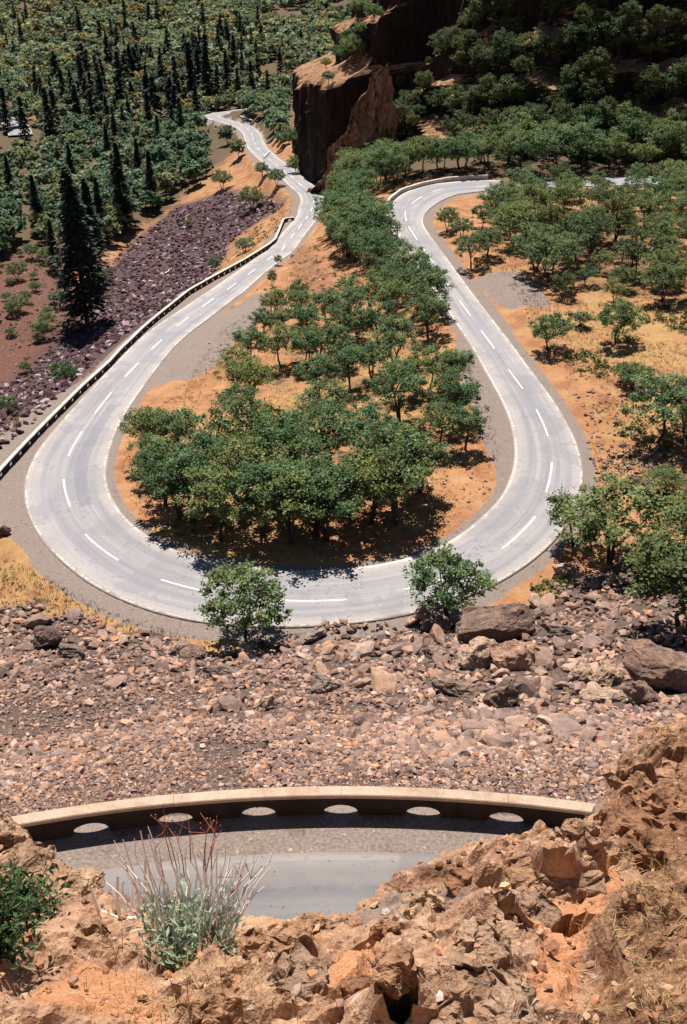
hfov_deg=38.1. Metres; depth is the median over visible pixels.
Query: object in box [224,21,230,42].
conifer tree
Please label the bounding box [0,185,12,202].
valley oak
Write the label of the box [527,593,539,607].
talus rock
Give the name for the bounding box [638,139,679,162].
ledge oak
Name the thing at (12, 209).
valley oak
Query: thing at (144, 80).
conifer tree
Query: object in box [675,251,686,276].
scrub oak
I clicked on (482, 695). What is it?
talus rock
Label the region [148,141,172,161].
valley oak
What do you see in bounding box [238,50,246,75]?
conifer tree
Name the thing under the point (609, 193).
scrub oak
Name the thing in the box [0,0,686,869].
ground
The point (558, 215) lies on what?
scrub oak
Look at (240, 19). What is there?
conifer tree
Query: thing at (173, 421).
oak tree
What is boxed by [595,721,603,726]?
talus rock
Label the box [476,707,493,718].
talus rock
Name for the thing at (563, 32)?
ledge oak
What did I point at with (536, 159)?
ledge oak
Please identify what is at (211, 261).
oak bush
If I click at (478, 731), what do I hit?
talus rock
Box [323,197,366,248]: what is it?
oak tree
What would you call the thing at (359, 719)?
talus rock
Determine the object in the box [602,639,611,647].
talus rock
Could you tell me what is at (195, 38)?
conifer tree
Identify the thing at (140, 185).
valley oak
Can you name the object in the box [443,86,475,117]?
ledge oak
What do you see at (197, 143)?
valley oak
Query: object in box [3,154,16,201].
conifer tree
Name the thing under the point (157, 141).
valley oak
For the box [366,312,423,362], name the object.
oak tree
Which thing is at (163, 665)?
talus rock
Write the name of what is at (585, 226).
scrub oak
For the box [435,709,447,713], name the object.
talus rock
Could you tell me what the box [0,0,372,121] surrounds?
forest
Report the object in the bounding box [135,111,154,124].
valley oak
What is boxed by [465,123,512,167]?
oak tree
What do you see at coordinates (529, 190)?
scrub oak
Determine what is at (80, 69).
conifer tree
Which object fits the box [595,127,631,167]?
oak tree
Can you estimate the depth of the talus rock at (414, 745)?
41.49 m
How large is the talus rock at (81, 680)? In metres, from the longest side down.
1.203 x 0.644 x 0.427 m
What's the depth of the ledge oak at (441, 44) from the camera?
246.60 m
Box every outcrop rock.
[0,813,28,848]
[0,840,56,881]
[53,867,105,899]
[74,914,113,937]
[172,986,243,1023]
[218,967,242,993]
[237,926,269,960]
[267,917,314,957]
[271,938,332,1001]
[298,911,344,931]
[336,975,371,1000]
[369,917,400,940]
[371,943,418,999]
[399,888,444,919]
[426,952,504,1023]
[444,867,473,896]
[454,916,513,971]
[478,963,537,1023]
[502,848,536,889]
[505,886,561,932]
[534,858,606,903]
[560,818,607,856]
[593,791,686,869]
[601,764,650,793]
[639,778,685,815]
[655,757,686,780]
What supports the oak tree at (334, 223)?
on the ground at (350, 828)
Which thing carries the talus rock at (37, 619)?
on the ground at (350, 828)
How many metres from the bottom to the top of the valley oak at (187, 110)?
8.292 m
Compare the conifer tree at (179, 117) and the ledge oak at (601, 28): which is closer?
the ledge oak at (601, 28)
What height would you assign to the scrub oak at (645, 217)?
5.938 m
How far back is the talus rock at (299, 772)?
37.38 m
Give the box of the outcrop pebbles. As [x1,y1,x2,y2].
[0,719,686,1023]
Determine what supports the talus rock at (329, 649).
on the ground at (350, 828)
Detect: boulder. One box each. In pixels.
[0,525,11,534]
[33,625,62,649]
[57,643,85,659]
[168,640,187,655]
[180,644,207,658]
[202,664,238,675]
[255,695,276,711]
[302,628,326,643]
[309,673,341,693]
[419,638,446,658]
[431,678,490,697]
[455,602,535,643]
[457,636,496,670]
[482,677,521,708]
[489,639,541,670]
[533,603,558,617]
[538,623,578,636]
[552,563,582,578]
[568,664,593,682]
[579,687,628,703]
[588,663,624,685]
[622,639,686,691]
[622,680,658,704]
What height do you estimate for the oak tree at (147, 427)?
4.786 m
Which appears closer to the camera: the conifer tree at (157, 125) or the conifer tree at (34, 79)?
the conifer tree at (157, 125)
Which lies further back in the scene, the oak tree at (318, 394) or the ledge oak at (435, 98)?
the ledge oak at (435, 98)
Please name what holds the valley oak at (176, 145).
on the ground at (350, 828)
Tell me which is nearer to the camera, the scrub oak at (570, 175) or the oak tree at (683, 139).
the scrub oak at (570, 175)
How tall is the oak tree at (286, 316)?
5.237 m
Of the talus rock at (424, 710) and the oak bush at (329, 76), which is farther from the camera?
the oak bush at (329, 76)
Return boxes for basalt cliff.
[292,0,686,182]
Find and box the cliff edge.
[0,717,686,1023]
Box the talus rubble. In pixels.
[0,552,686,816]
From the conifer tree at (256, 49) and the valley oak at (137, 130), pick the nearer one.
the valley oak at (137, 130)
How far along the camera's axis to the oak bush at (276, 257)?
192.26 m
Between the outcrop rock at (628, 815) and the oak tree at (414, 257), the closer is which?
the outcrop rock at (628, 815)
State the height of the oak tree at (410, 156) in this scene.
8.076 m
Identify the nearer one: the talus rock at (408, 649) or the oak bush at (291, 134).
the talus rock at (408, 649)
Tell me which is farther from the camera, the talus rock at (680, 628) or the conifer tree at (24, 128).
the conifer tree at (24, 128)
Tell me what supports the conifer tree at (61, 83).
on the ground at (350, 828)
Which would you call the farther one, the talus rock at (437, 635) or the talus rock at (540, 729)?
the talus rock at (437, 635)
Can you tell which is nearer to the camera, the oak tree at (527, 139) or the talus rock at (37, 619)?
the talus rock at (37, 619)
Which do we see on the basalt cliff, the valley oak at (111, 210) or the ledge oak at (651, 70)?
the ledge oak at (651, 70)
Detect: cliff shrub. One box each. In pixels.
[393,90,403,98]
[394,121,405,140]
[405,64,414,73]
[405,112,420,132]
[408,93,420,102]
[412,103,427,115]
[422,93,433,107]
[425,56,432,64]
[427,34,451,47]
[432,47,440,59]
[435,27,452,43]
[444,25,465,41]
[449,27,460,37]
[457,11,469,25]
[461,29,477,46]
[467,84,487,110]
[468,43,489,71]
[474,39,482,46]
[480,89,496,109]
[499,73,514,84]
[500,16,517,35]
[501,110,514,126]
[508,77,533,92]
[511,55,535,77]
[525,41,536,51]
[535,89,559,111]
[538,82,548,94]
[542,35,553,50]
[546,36,567,58]
[551,94,572,111]
[560,63,585,79]
[566,59,582,68]
[573,3,596,32]
[579,80,604,102]
[583,46,611,72]
[585,0,608,15]
[586,63,606,79]
[595,10,611,21]
[598,96,618,113]
[608,21,629,33]
[617,0,643,31]
[628,19,651,45]
[629,0,645,5]
[646,4,671,35]
[668,8,681,26]
[670,2,682,10]
[675,10,686,26]
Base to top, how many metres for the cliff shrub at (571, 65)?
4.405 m
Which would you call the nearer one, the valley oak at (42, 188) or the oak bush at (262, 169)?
the oak bush at (262, 169)
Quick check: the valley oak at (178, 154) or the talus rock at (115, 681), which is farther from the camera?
the valley oak at (178, 154)
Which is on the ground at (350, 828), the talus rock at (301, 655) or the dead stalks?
the talus rock at (301, 655)
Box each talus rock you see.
[0,660,17,668]
[3,771,16,776]
[9,667,18,677]
[11,755,21,760]
[12,642,33,651]
[15,610,26,618]
[16,746,26,754]
[20,613,51,627]
[22,740,32,747]
[29,746,43,754]
[32,664,42,673]
[67,607,80,622]
[77,672,86,684]
[84,637,101,643]
[98,629,108,640]
[103,675,126,688]
[104,626,117,635]
[118,635,129,641]
[119,735,132,741]
[120,719,135,724]
[138,715,150,722]
[150,638,162,649]
[154,660,168,670]
[156,710,167,718]
[176,727,186,735]
[182,673,194,678]
[198,705,212,711]
[218,695,241,710]
[223,648,238,657]
[234,693,246,701]
[239,644,255,658]
[239,652,249,660]
[256,669,267,675]
[280,646,290,654]
[291,730,308,739]
[293,770,306,775]
[295,652,313,659]
[303,710,315,720]
[306,667,315,674]
[307,745,321,753]
[312,658,321,665]
[315,661,327,674]
[320,644,338,654]
[321,640,332,646]
[335,652,344,662]
[338,639,349,644]
[350,640,375,658]
[351,677,370,687]
[352,712,375,725]
[356,663,370,673]
[360,721,371,729]
[370,667,395,693]
[379,655,393,663]
[384,735,396,741]
[385,698,397,706]
[386,643,409,652]
[390,665,397,671]
[396,672,405,680]
[396,730,411,738]
[401,645,412,654]
[402,633,413,641]
[404,617,417,625]
[409,737,419,751]
[410,637,424,654]
[411,706,435,717]
[415,604,435,621]
[419,658,431,665]
[419,734,428,744]
[421,619,435,632]
[421,747,427,753]
[425,743,435,749]
[430,623,445,644]
[430,669,445,679]
[431,721,444,729]
[432,653,447,667]
[432,731,447,739]
[435,615,450,630]
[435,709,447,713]
[442,743,453,750]
[442,757,455,767]
[444,737,456,745]
[446,717,456,721]
[447,615,459,627]
[449,640,462,647]
[453,720,460,727]
[453,745,470,755]
[458,644,467,651]
[460,742,471,748]
[461,719,483,730]
[462,728,475,738]
[463,704,470,719]
[466,746,476,751]
[470,710,477,719]
[474,729,481,735]
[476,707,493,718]
[477,702,488,709]
[478,786,489,791]
[479,719,497,730]
[480,693,484,702]
[480,728,494,735]
[481,733,516,746]
[482,749,493,756]
[485,746,501,752]
[487,719,500,724]
[491,668,509,677]
[493,708,515,721]
[504,715,527,725]
[504,727,511,735]
[510,726,519,732]
[514,674,537,697]
[518,739,529,745]
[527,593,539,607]
[529,713,547,719]
[529,735,538,742]
[531,722,540,727]
[532,676,540,685]
[534,669,547,675]
[535,649,553,667]
[535,714,551,724]
[537,593,554,606]
[537,710,551,713]
[537,725,546,732]
[538,736,549,742]
[539,690,547,697]
[540,647,551,651]
[541,676,553,688]
[545,659,554,670]
[548,713,575,719]
[551,636,565,650]
[551,714,581,730]
[551,726,559,735]
[553,731,562,736]
[554,681,570,687]
[562,730,573,736]
[563,662,577,670]
[564,602,581,609]
[564,641,576,650]
[570,707,580,711]
[574,681,585,694]
[575,718,586,724]
[578,711,588,718]
[578,741,586,748]
[581,729,596,740]
[582,635,603,650]
[584,594,598,601]
[586,681,600,688]
[589,662,598,672]
[594,601,611,610]
[594,703,603,713]
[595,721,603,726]
[596,725,606,731]
[596,740,606,750]
[597,730,611,742]
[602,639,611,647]
[604,619,616,633]
[605,709,616,716]
[607,743,620,752]
[614,711,623,717]
[619,667,629,675]
[623,741,628,751]
[658,691,666,701]
[663,634,673,640]
[672,624,683,632]
[673,695,681,704]
[680,635,686,642]
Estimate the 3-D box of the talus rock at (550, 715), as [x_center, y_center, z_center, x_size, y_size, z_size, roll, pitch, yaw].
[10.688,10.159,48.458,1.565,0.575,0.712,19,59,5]
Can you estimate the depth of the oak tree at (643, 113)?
220.35 m
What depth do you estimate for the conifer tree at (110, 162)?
312.54 m
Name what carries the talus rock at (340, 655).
on the ground at (350, 828)
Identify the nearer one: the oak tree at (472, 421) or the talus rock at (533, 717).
the talus rock at (533, 717)
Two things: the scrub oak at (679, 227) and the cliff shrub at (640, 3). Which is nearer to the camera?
the scrub oak at (679, 227)
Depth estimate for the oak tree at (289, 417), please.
104.17 m
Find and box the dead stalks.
[89,830,176,919]
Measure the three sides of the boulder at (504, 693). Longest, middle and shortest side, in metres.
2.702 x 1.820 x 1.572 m
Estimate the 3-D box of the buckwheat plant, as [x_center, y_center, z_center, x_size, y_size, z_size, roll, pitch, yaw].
[-0.344,0.848,2.213,0.387,0.372,0.226,0,32,0]
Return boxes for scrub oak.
[475,182,516,208]
[486,207,510,233]
[488,200,540,248]
[489,178,522,202]
[497,195,529,227]
[500,197,546,228]
[506,161,552,187]
[509,221,564,272]
[515,168,533,182]
[517,182,553,210]
[522,176,548,203]
[522,235,583,285]
[537,188,557,210]
[541,201,573,227]
[541,208,560,232]
[547,173,587,206]
[547,177,590,214]
[548,269,576,297]
[549,161,571,180]
[549,231,591,270]
[555,169,581,186]
[555,212,603,258]
[567,200,616,231]
[577,262,600,285]
[580,181,617,207]
[581,213,620,252]
[584,187,597,203]
[585,170,616,189]
[586,248,615,271]
[587,172,602,188]
[592,182,639,214]
[599,195,638,240]
[603,277,630,302]
[607,265,638,286]
[612,238,632,262]
[614,224,666,276]
[615,189,640,209]
[617,213,639,230]
[619,173,652,193]
[623,213,656,249]
[624,162,653,189]
[630,188,666,224]
[638,176,678,206]
[638,261,686,302]
[641,242,686,284]
[645,210,677,230]
[648,210,686,245]
[649,158,686,199]
[652,189,686,219]
[653,233,684,256]
[654,167,686,204]
[672,177,686,211]
[675,211,686,230]
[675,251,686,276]
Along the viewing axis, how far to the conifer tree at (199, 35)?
637.73 m
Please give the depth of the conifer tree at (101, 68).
491.40 m
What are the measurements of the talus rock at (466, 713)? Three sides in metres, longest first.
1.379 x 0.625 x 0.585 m
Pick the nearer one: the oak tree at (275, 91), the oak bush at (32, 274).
the oak bush at (32, 274)
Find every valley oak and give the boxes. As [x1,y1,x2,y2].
[0,146,4,156]
[0,157,16,167]
[0,161,19,179]
[0,177,20,191]
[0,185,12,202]
[0,196,22,215]
[0,202,19,216]
[0,209,28,230]
[0,218,20,244]
[0,225,8,241]
[3,145,20,164]
[4,190,26,204]
[9,105,28,123]
[10,139,30,150]
[11,146,37,167]
[16,172,38,188]
[21,179,37,196]
[22,153,48,171]
[26,168,43,183]
[27,210,48,228]
[28,185,55,211]
[28,191,56,218]
[29,104,42,123]
[33,137,51,152]
[33,164,60,184]
[33,220,55,241]
[36,122,47,130]
[37,112,47,122]
[38,136,52,143]
[38,152,54,167]
[38,185,63,205]
[39,141,64,160]
[40,129,56,136]
[42,203,61,225]
[46,135,58,141]
[46,160,65,167]
[48,169,73,184]
[49,181,61,194]
[49,217,65,238]
[54,122,74,137]
[54,134,77,150]
[54,200,61,208]
[60,115,80,130]
[61,148,74,161]
[62,137,87,153]
[63,154,77,165]
[63,156,92,169]
[65,131,87,144]
[68,113,85,130]
[69,168,84,176]
[72,147,92,163]
[72,170,90,199]
[76,181,82,198]
[78,168,102,182]
[78,183,110,205]
[80,118,96,128]
[83,124,94,141]
[87,145,105,158]
[88,127,103,141]
[92,162,109,175]
[93,136,102,146]
[93,158,110,170]
[93,212,121,243]
[94,151,113,164]
[95,126,110,135]
[97,178,116,189]
[98,202,128,233]
[101,136,119,147]
[101,169,123,184]
[102,114,121,132]
[105,186,128,198]
[106,194,141,222]
[114,109,131,121]
[114,132,129,142]
[116,139,132,158]
[118,121,133,135]
[119,145,143,171]
[122,168,145,181]
[122,177,138,196]
[123,165,132,174]
[127,132,152,146]
[128,117,140,125]
[130,124,152,145]
[130,177,157,206]
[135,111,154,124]
[138,161,156,176]
[138,190,163,211]
[142,144,155,163]
[143,118,160,130]
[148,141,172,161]
[150,125,164,134]
[151,138,168,149]
[154,155,181,174]
[154,172,175,199]
[156,129,175,145]
[158,167,181,189]
[159,118,176,132]
[167,108,184,122]
[168,150,186,163]
[169,137,189,151]
[170,129,191,143]
[176,127,194,144]
[177,114,189,125]
[177,156,200,180]
[181,161,204,186]
[183,108,193,114]
[183,124,198,133]
[183,143,209,161]
[184,121,196,129]
[187,132,211,146]
[188,110,207,127]
[190,141,210,153]
[192,129,209,137]
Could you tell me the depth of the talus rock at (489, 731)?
45.55 m
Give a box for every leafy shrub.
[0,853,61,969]
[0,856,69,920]
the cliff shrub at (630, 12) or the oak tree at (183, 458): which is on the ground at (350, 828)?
the oak tree at (183, 458)
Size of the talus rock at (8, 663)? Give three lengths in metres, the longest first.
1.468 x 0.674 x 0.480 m
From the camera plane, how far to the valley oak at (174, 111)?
422.44 m
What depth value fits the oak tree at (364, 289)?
140.46 m
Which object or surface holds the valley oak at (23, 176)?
on the ground at (350, 828)
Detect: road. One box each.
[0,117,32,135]
[24,109,682,628]
[102,852,435,919]
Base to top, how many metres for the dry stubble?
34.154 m
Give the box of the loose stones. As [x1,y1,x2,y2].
[0,244,686,647]
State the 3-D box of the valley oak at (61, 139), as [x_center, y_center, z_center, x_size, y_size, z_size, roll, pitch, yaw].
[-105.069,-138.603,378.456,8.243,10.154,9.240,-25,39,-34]
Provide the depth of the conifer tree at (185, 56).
534.50 m
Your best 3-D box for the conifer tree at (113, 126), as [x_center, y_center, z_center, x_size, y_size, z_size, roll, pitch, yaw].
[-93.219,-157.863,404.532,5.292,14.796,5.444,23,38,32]
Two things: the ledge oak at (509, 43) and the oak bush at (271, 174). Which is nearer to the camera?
the ledge oak at (509, 43)
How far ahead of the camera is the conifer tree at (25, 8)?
751.87 m
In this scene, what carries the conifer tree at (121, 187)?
on the ground at (350, 828)
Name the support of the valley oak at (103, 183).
on the ground at (350, 828)
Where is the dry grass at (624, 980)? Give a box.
[56,750,686,1023]
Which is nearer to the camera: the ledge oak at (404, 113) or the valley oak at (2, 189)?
the ledge oak at (404, 113)
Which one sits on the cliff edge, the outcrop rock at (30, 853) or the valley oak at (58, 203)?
the outcrop rock at (30, 853)
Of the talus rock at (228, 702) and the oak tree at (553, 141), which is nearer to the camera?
the talus rock at (228, 702)
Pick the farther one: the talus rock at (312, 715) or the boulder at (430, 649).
the boulder at (430, 649)
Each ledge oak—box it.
[354,141,372,150]
[381,114,417,142]
[395,97,410,122]
[396,104,415,131]
[399,87,421,109]
[414,69,436,95]
[425,84,450,117]
[437,36,452,62]
[440,108,472,136]
[442,122,470,139]
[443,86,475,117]
[448,83,463,95]
[449,41,473,79]
[451,35,472,53]
[459,115,496,150]
[461,0,499,31]
[461,9,486,32]
[469,51,496,75]
[477,107,500,125]
[479,46,510,79]
[479,73,496,90]
[482,79,515,116]
[483,118,506,142]
[488,5,514,35]
[490,145,520,160]
[491,0,519,22]
[491,27,517,52]
[494,74,530,109]
[496,36,527,75]
[499,15,528,37]
[513,27,546,61]
[519,101,547,123]
[520,143,554,162]
[553,107,582,133]
[554,102,581,121]
[556,68,594,109]
[558,24,580,52]
[563,17,605,59]
[566,135,606,163]
[573,54,596,72]
[579,63,614,104]
[579,98,616,132]
[585,15,623,46]
[587,18,605,40]
[591,134,635,164]
[603,14,647,63]
[607,101,643,131]
[625,107,657,139]
[633,69,665,107]
[638,27,672,67]
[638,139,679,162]
[641,63,659,82]
[653,68,686,105]
[668,26,686,58]
[668,57,686,101]
[668,130,686,159]
[670,110,686,128]
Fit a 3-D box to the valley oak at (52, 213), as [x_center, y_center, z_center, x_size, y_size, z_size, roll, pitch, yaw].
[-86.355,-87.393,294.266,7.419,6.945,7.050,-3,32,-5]
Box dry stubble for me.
[0,198,686,643]
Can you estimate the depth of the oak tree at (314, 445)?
93.39 m
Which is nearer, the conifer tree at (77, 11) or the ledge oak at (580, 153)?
the ledge oak at (580, 153)
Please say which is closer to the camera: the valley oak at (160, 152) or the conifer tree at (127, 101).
the valley oak at (160, 152)
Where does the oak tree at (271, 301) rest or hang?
on the ground at (350, 828)
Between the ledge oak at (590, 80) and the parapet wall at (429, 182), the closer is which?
the parapet wall at (429, 182)
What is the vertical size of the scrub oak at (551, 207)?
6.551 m
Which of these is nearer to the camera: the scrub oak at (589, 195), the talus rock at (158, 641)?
the talus rock at (158, 641)
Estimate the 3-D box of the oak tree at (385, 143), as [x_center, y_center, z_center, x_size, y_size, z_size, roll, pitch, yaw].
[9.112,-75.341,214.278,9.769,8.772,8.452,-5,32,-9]
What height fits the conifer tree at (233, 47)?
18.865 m
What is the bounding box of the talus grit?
[0,635,684,816]
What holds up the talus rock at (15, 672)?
on the ground at (350, 828)
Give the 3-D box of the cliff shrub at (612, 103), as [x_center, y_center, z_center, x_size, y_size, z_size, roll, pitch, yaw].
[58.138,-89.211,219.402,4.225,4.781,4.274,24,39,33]
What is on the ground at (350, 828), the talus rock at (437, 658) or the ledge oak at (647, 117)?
the talus rock at (437, 658)
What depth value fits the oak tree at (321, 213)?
188.42 m
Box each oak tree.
[117,405,172,444]
[124,432,171,480]
[127,437,193,505]
[128,409,162,437]
[138,453,204,519]
[145,405,210,450]
[152,444,224,523]
[170,426,231,481]
[171,463,254,541]
[185,393,280,459]
[193,559,292,637]
[203,432,281,509]
[208,382,263,428]
[211,343,256,387]
[220,354,280,408]
[222,458,287,535]
[231,325,265,355]
[235,94,250,111]
[236,406,320,459]
[237,95,258,114]
[242,455,322,536]
[247,306,278,335]
[247,466,326,544]
[248,100,262,115]
[252,93,267,104]
[255,320,303,366]
[257,96,275,105]
[258,101,273,111]
[258,283,287,317]
[263,105,274,116]
[264,113,285,134]
[265,407,311,442]
[267,433,336,510]
[269,111,282,117]
[269,113,290,128]
[270,88,284,95]
[272,299,302,331]
[273,107,286,112]
[274,122,289,134]
[274,129,288,144]
[275,97,291,110]
[278,452,355,536]
[283,463,366,541]
[284,288,317,322]
[285,310,345,357]
[288,330,324,362]
[289,303,324,329]
[290,376,356,433]
[291,394,369,462]
[293,350,343,397]
[306,289,339,324]
[312,190,345,231]
[312,204,338,237]
[316,321,358,362]
[318,205,343,239]
[319,188,347,200]
[319,401,416,473]
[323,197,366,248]
[324,285,367,333]
[325,171,359,194]
[325,211,358,257]
[325,272,373,321]
[325,300,367,337]
[328,169,346,185]
[329,344,373,388]
[331,154,352,172]
[331,222,363,262]
[333,150,352,170]
[333,159,353,177]
[333,174,351,193]
[333,186,365,205]
[333,454,366,513]
[334,152,365,173]
[334,394,407,434]
[334,446,414,524]
[335,146,362,161]
[335,187,379,221]
[338,192,370,214]
[345,150,380,173]
[345,165,373,188]
[345,179,374,195]
[347,226,377,264]
[348,167,383,189]
[348,418,441,504]
[350,203,404,255]
[352,229,407,278]
[353,294,403,341]
[355,439,437,525]
[356,142,373,175]
[356,194,390,215]
[357,139,381,173]
[357,240,407,275]
[357,339,394,379]
[358,197,397,227]
[360,225,405,258]
[362,141,395,186]
[363,261,406,308]
[366,138,406,179]
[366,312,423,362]
[366,355,432,422]
[372,139,399,147]
[373,277,411,315]
[378,148,411,184]
[379,357,422,385]
[381,241,432,286]
[390,142,424,176]
[394,252,449,302]
[399,141,425,171]
[400,268,453,312]
[402,425,449,493]
[404,134,443,172]
[404,290,450,337]
[404,341,449,389]
[414,399,463,445]
[423,367,483,428]
[427,135,449,168]
[430,138,464,171]
[430,352,472,394]
[440,344,475,377]
[444,124,477,167]
[444,402,490,449]
[449,136,484,171]
[452,229,490,268]
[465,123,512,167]
[467,129,495,161]
[472,227,504,256]
[488,123,522,162]
[497,105,539,130]
[500,111,538,135]
[501,129,548,171]
[533,119,581,161]
[534,109,562,127]
[535,123,584,170]
[542,107,561,118]
[543,483,608,546]
[553,471,682,564]
[557,106,589,132]
[558,121,611,168]
[565,114,608,152]
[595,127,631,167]
[604,100,640,133]
[606,114,650,156]
[609,93,652,110]
[617,361,653,390]
[617,367,686,443]
[617,530,678,573]
[620,521,686,627]
[629,137,662,170]
[637,109,658,132]
[640,123,679,158]
[642,102,661,113]
[643,108,686,148]
[651,483,686,544]
[655,373,686,432]
[667,120,686,159]
[681,138,686,156]
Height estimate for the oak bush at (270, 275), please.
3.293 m
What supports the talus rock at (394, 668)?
on the ground at (350, 828)
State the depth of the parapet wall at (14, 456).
138.42 m
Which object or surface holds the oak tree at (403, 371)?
on the ground at (350, 828)
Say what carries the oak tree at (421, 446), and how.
on the ground at (350, 828)
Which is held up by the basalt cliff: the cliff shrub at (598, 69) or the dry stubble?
the cliff shrub at (598, 69)
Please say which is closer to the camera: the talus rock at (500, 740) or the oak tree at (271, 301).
the talus rock at (500, 740)
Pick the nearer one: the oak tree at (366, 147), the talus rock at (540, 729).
the talus rock at (540, 729)
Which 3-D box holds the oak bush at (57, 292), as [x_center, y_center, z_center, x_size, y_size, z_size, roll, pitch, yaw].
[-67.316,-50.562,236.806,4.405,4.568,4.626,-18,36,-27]
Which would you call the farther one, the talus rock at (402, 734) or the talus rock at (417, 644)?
the talus rock at (417, 644)
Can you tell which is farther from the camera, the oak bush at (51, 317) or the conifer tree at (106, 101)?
the conifer tree at (106, 101)
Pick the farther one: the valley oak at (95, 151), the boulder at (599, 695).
the valley oak at (95, 151)
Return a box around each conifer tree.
[0,86,15,130]
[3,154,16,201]
[11,3,16,18]
[16,18,25,42]
[16,95,33,145]
[23,2,30,18]
[28,174,45,230]
[31,65,39,97]
[37,75,41,94]
[38,85,58,139]
[44,218,62,271]
[47,87,61,137]
[47,165,119,331]
[56,67,69,111]
[61,174,83,256]
[64,142,75,173]
[65,68,82,112]
[73,5,82,30]
[75,176,115,280]
[76,14,82,32]
[76,53,85,91]
[85,71,97,115]
[86,88,100,125]
[91,176,114,238]
[93,62,107,104]
[96,19,103,38]
[97,58,109,93]
[101,94,111,133]
[102,123,111,152]
[107,141,139,228]
[107,153,117,186]
[108,17,113,36]
[108,50,130,103]
[109,104,120,136]
[111,97,117,127]
[112,22,121,46]
[119,105,127,128]
[122,10,128,30]
[124,93,134,121]
[131,138,142,170]
[140,64,151,105]
[142,90,151,112]
[143,89,154,135]
[143,149,162,206]
[153,114,160,138]
[155,47,166,78]
[164,77,175,114]
[167,102,174,122]
[169,54,181,102]
[174,96,185,128]
[182,38,191,73]
[183,40,198,97]
[191,34,195,53]
[192,36,197,58]
[193,47,202,89]
[194,40,204,79]
[197,25,202,43]
[198,40,215,98]
[199,2,206,27]
[201,25,206,39]
[210,63,226,109]
[213,23,223,52]
[217,14,225,37]
[220,49,233,94]
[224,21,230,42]
[230,34,238,69]
[232,67,242,102]
[234,9,237,23]
[237,12,242,32]
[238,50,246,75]
[239,35,244,50]
[241,23,245,37]
[247,59,254,89]
[248,27,253,54]
[252,39,259,56]
[254,4,260,21]
[254,53,261,78]
[264,69,270,90]
[275,46,283,73]
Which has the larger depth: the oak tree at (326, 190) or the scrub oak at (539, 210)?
the oak tree at (326, 190)
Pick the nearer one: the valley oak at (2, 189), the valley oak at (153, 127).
the valley oak at (2, 189)
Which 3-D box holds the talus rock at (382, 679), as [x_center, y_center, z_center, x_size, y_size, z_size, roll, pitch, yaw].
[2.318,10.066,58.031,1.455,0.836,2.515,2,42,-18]
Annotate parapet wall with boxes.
[0,217,293,474]
[6,786,594,841]
[386,175,488,237]
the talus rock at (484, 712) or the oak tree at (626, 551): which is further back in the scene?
the oak tree at (626, 551)
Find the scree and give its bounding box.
[0,192,283,446]
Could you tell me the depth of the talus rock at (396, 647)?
70.59 m
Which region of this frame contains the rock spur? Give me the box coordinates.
[306,63,405,192]
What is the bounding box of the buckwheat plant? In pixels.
[106,804,275,968]
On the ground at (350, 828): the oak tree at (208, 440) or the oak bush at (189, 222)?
the oak tree at (208, 440)
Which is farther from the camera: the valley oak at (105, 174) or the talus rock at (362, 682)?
the valley oak at (105, 174)
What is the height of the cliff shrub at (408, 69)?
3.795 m
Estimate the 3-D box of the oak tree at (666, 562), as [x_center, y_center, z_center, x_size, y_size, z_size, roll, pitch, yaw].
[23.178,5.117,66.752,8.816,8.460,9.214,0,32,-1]
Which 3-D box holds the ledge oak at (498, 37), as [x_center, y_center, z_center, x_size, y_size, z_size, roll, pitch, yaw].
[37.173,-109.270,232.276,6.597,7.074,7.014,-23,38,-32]
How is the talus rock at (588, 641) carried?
on the ground at (350, 828)
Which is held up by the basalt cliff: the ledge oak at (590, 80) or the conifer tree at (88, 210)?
the ledge oak at (590, 80)
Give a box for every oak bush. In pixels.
[0,240,11,251]
[0,292,11,299]
[0,395,18,413]
[2,300,19,314]
[4,261,26,280]
[4,277,14,283]
[4,326,15,335]
[7,295,29,311]
[18,289,31,302]
[18,361,31,369]
[22,244,39,258]
[27,280,41,291]
[29,270,38,277]
[29,319,54,339]
[31,333,42,342]
[36,246,54,258]
[36,312,55,321]
[40,306,53,315]
[49,360,79,380]
[50,289,65,305]
[183,219,192,225]
[198,157,213,172]
[200,134,212,146]
[206,256,221,270]
[210,169,232,189]
[214,125,235,144]
[226,139,245,157]
[233,237,256,251]
[238,185,265,209]
[254,162,269,177]
[266,169,286,186]
[267,270,276,286]
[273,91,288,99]
[274,255,282,261]
[280,126,297,152]
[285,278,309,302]
[286,155,300,172]
[320,57,332,68]
[321,70,334,85]
[330,45,345,63]
[337,45,353,61]
[338,33,367,64]
[339,26,360,42]
[344,0,371,21]
[353,21,367,39]
[364,2,384,25]
[402,537,501,617]
[435,206,459,231]
[448,216,475,237]
[468,203,493,227]
[528,311,575,350]
[572,311,591,326]
[596,296,643,342]
[612,362,635,381]
[642,462,686,495]
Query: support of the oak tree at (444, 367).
on the ground at (350, 828)
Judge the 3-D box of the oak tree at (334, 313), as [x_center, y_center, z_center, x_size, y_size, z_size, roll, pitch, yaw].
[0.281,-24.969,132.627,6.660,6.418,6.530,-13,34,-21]
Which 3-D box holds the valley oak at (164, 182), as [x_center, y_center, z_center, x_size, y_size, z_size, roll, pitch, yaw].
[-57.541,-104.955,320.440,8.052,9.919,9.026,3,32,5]
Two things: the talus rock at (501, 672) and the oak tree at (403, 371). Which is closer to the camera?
the talus rock at (501, 672)
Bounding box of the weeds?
[0,210,686,631]
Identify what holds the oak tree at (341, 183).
on the ground at (350, 828)
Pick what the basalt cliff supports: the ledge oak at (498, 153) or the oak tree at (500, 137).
the ledge oak at (498, 153)

